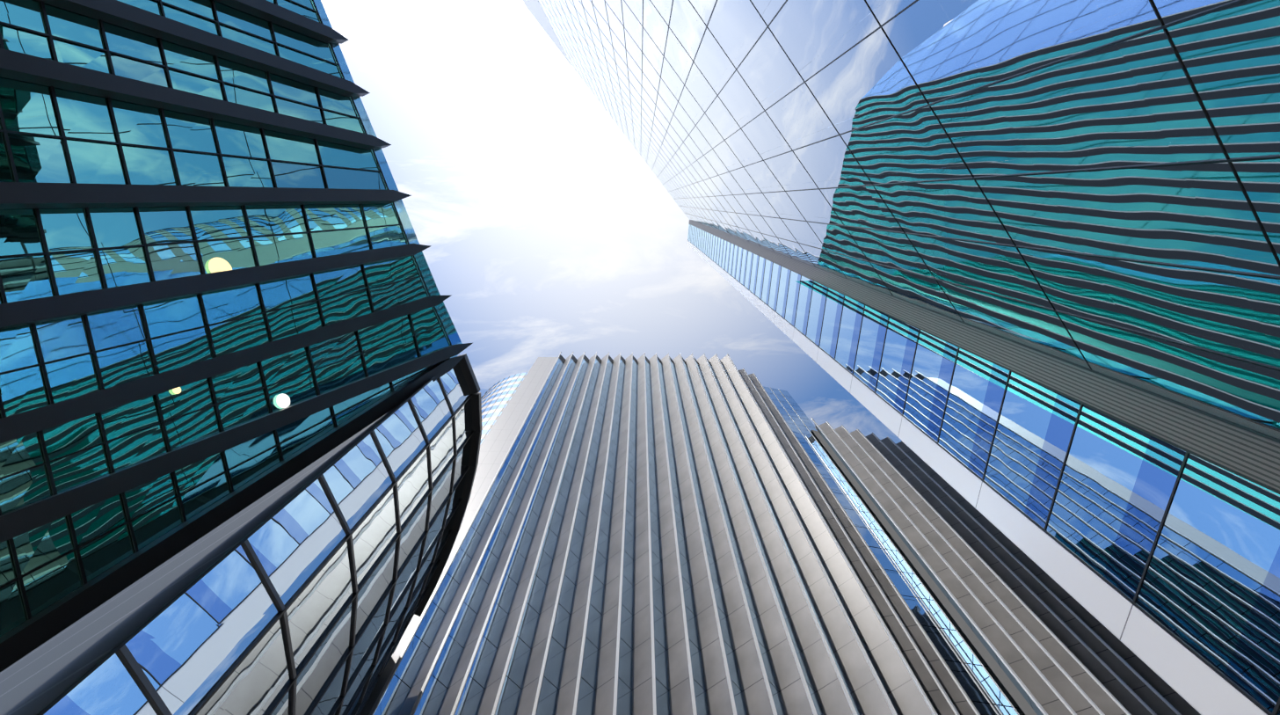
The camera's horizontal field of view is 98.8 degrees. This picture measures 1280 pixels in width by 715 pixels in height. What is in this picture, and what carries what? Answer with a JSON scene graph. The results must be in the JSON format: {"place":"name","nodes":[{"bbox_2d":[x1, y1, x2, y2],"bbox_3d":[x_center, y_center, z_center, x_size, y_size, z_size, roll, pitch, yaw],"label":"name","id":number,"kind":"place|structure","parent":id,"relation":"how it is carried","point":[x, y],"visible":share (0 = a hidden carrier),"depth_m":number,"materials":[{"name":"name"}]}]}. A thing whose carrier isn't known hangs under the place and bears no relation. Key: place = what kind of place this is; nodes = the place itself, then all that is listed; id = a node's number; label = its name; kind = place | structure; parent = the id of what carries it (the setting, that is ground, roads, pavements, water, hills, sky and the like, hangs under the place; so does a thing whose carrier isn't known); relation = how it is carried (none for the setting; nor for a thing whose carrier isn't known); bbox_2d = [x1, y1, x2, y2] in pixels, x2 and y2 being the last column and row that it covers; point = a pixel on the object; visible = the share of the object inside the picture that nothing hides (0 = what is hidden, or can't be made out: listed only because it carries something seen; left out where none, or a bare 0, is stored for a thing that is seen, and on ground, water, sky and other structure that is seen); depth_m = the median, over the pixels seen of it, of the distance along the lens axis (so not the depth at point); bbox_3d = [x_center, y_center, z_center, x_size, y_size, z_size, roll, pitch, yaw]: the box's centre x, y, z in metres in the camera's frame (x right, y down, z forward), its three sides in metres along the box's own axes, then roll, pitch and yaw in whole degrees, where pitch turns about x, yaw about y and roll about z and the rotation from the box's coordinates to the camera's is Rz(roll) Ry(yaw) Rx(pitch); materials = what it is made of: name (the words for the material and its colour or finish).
{"place":"outdoors","nodes":[
{"label":"outdoors","id":0,"kind":"place"},
{"bbox_2d":[320,0,901,443],"label":"sky","id":1,"kind":"structure","parent":0,"point":[548,232],"materials":[{"name":"white"}]},
{"bbox_3d":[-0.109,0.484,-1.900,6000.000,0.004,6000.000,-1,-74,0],"label":"ground","id":2,"kind":"structure","parent":0,"visible":0},
{"bbox_2d":[0,0,482,714],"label":"building","id":3,"kind":"structure","parent":2,"relation":"on","point":[241,425],"depth_m":19.73,"materials":[{"name":"teal glass"}]},
{"bbox_2d":[359,351,1201,714],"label":"tower","id":4,"kind":"structure","parent":2,"relation":"on","point":[678,534],"depth_m":51.64,"materials":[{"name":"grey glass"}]},
{"bbox_2d":[523,0,1279,714],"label":"tower","id":5,"kind":"structure","parent":2,"relation":"on","point":[1010,269],"depth_m":26.37,"materials":[{"name":"blue glass"}]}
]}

